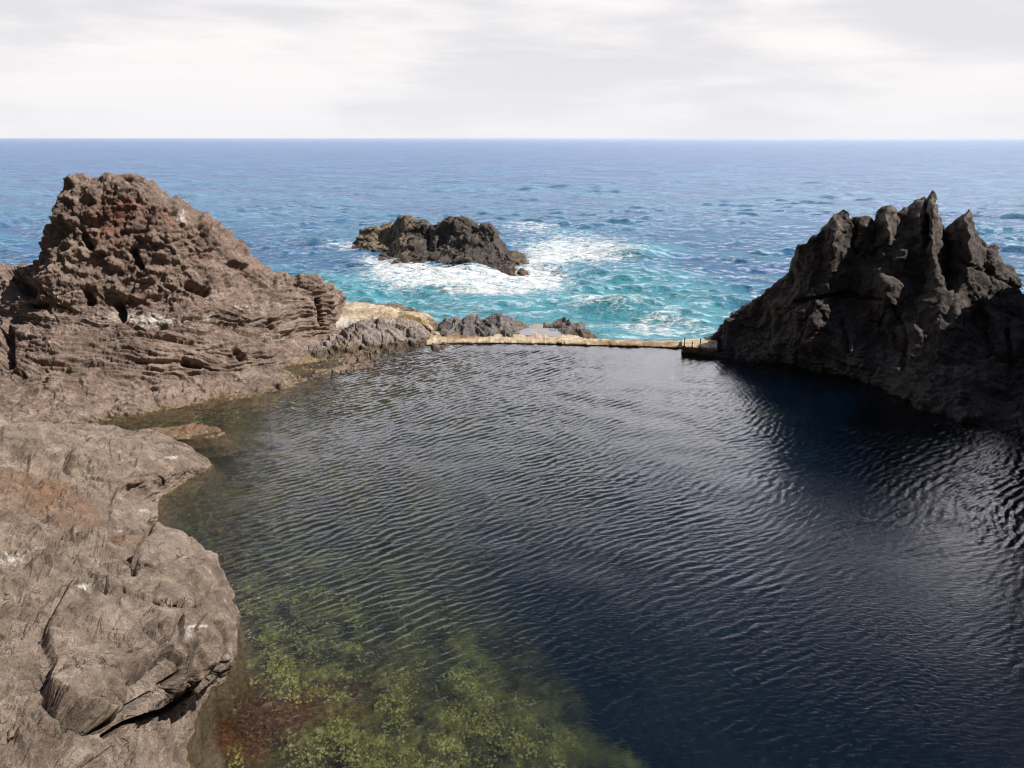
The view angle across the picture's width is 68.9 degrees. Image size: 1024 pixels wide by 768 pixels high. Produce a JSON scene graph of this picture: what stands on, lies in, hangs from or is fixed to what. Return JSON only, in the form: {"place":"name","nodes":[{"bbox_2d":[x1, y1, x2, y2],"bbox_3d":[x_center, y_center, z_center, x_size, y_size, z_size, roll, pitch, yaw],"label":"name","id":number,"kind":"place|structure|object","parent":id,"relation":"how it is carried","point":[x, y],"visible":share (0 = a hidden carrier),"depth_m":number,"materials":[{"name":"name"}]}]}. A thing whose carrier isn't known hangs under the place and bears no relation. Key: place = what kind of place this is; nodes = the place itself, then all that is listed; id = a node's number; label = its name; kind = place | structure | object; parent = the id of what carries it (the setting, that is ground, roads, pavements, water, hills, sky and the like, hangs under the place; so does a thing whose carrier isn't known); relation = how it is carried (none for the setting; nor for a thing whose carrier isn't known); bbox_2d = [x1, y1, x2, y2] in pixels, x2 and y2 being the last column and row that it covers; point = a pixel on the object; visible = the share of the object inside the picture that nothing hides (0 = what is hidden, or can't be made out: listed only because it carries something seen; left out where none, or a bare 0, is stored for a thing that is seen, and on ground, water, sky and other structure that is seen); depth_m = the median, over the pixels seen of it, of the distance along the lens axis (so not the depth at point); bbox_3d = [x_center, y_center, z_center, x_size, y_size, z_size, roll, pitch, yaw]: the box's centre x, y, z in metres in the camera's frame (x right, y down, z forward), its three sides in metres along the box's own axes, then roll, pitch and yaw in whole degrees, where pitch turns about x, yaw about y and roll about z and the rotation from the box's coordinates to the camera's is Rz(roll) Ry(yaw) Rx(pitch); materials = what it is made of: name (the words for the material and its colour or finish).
{"place":"outdoors","nodes":[
{"label":"outdoors","id":0,"kind":"place"},
{"bbox_2d":[0,138,1023,339],"bbox_3d":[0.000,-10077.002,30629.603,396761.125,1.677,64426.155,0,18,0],"label":"sea","id":1,"kind":"structure","parent":0,"point":[651,238],"depth_m":107.62,"materials":[{"name":"liquid"}]},
{"bbox_2d":[0,172,373,423],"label":"sea stack","id":2,"kind":"object","parent":1,"relation":"in","point":[129,294],"visible":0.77,"depth_m":26.55,"materials":[{"name":"brown stone"}]},
{"bbox_2d":[335,302,438,334],"bbox_3d":[-7.445,-3.909,38.934,7.217,2.514,16.860,-5,19,-15],"label":"rock shelf","id":3,"kind":"object","parent":1,"relation":"in","point":[353,312],"visible":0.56,"depth_m":33.21,"materials":[{"name":"beige stone"}]},
{"bbox_2d":[349,214,528,275],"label":"sea rock","id":4,"kind":"object","parent":1,"relation":"in","point":[453,241],"visible":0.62,"depth_m":54.66,"materials":[{"name":"grey stone"}]},
{"bbox_2d":[436,313,527,336],"bbox_3d":[-1.352,-1.899,33.577,4.258,2.614,4.540,0,18,0],"label":"rock outcrop","id":5,"kind":"object","parent":1,"relation":"in","point":[473,324],"visible":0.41,"depth_m":32.33,"materials":[{"name":"grey stone"}]},
{"bbox_2d":[543,317,596,338],"bbox_3d":[2.528,-1.899,33.907,2.436,2.433,4.846,0,18,0],"label":"rock outcrop","id":6,"kind":"object","parent":1,"relation":"in","point":[564,325],"visible":0.36,"depth_m":32.37,"materials":[{"name":"grey stone"}]},
{"bbox_2d":[703,190,1023,435],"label":"spired rock","id":7,"kind":"object","parent":1,"relation":"in","point":[918,305],"visible":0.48,"depth_m":25.76,"materials":[{"name":"grey stone"}]},
{"bbox_2d":[0,0,1023,137],"label":"sky","id":8,"kind":"structure","parent":0,"point":[69,68],"materials":[{"name":"white"}]},
{"bbox_2d":[427,324,681,347],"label":"pool wall","id":9,"kind":"structure","parent":0,"point":[566,339],"depth_m":30.71,"materials":[{"name":"concrete"}]},
{"bbox_2d":[516,328,560,336],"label":"tide pool","id":10,"kind":"structure","parent":9,"relation":"in","point":[547,331],"depth_m":32.10,"materials":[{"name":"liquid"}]},
{"bbox_2d":[682,338,716,354],"bbox_3d":[7.867,-1.046,31.435,1.597,2.352,4.855,5,19,15],"label":"landing ledge","id":11,"kind":"object","parent":9,"relation":"on","point":[708,345],"visible":0.45,"depth_m":29.17,"materials":[{"name":"concrete"}]},
{"bbox_2d":[88,340,1023,767],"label":"pool water","id":12,"kind":"structure","parent":0,"point":[522,556],"depth_m":14.72,"materials":[{"name":"liquid"}]},
{"bbox_2d":[297,315,448,380],"bbox_3d":[-4.963,-1.575,31.433,7.856,2.712,11.597,-5,19,-15],"label":"rock ledge","id":13,"kind":"object","parent":12,"relation":"in","point":[378,335],"visible":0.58,"depth_m":30.06,"materials":[{"name":"grey stone"}]},
{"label":"pool floor","id":14,"kind":"structure","parent":0,"visible":0},
{"bbox_2d":[0,414,240,767],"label":"shore rock","id":15,"kind":"object","parent":14,"relation":"on","point":[106,661],"visible":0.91,"depth_m":10.20,"materials":[{"name":"stone"}]},
{"bbox_2d":[130,526,201,606],"bbox_3d":[-5.605,3.757,12.551,1.155,2.331,3.044,-5,19,-15],"label":"boulder","id":16,"kind":"object","parent":15,"relation":"on","point":[161,547],"visible":0.45,"depth_m":12.08,"materials":[{"name":"brown stone"}]},
{"bbox_2d":[140,423,224,438],"bbox_3d":[-9.690,1.572,21.379,3.942,0.696,1.371,0,18,0],"label":"boulder","id":17,"kind":"object","parent":14,"relation":"on","point":[187,431],"visible":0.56,"depth_m":21.33,"materials":[{"name":"brown stone"}]}
]}

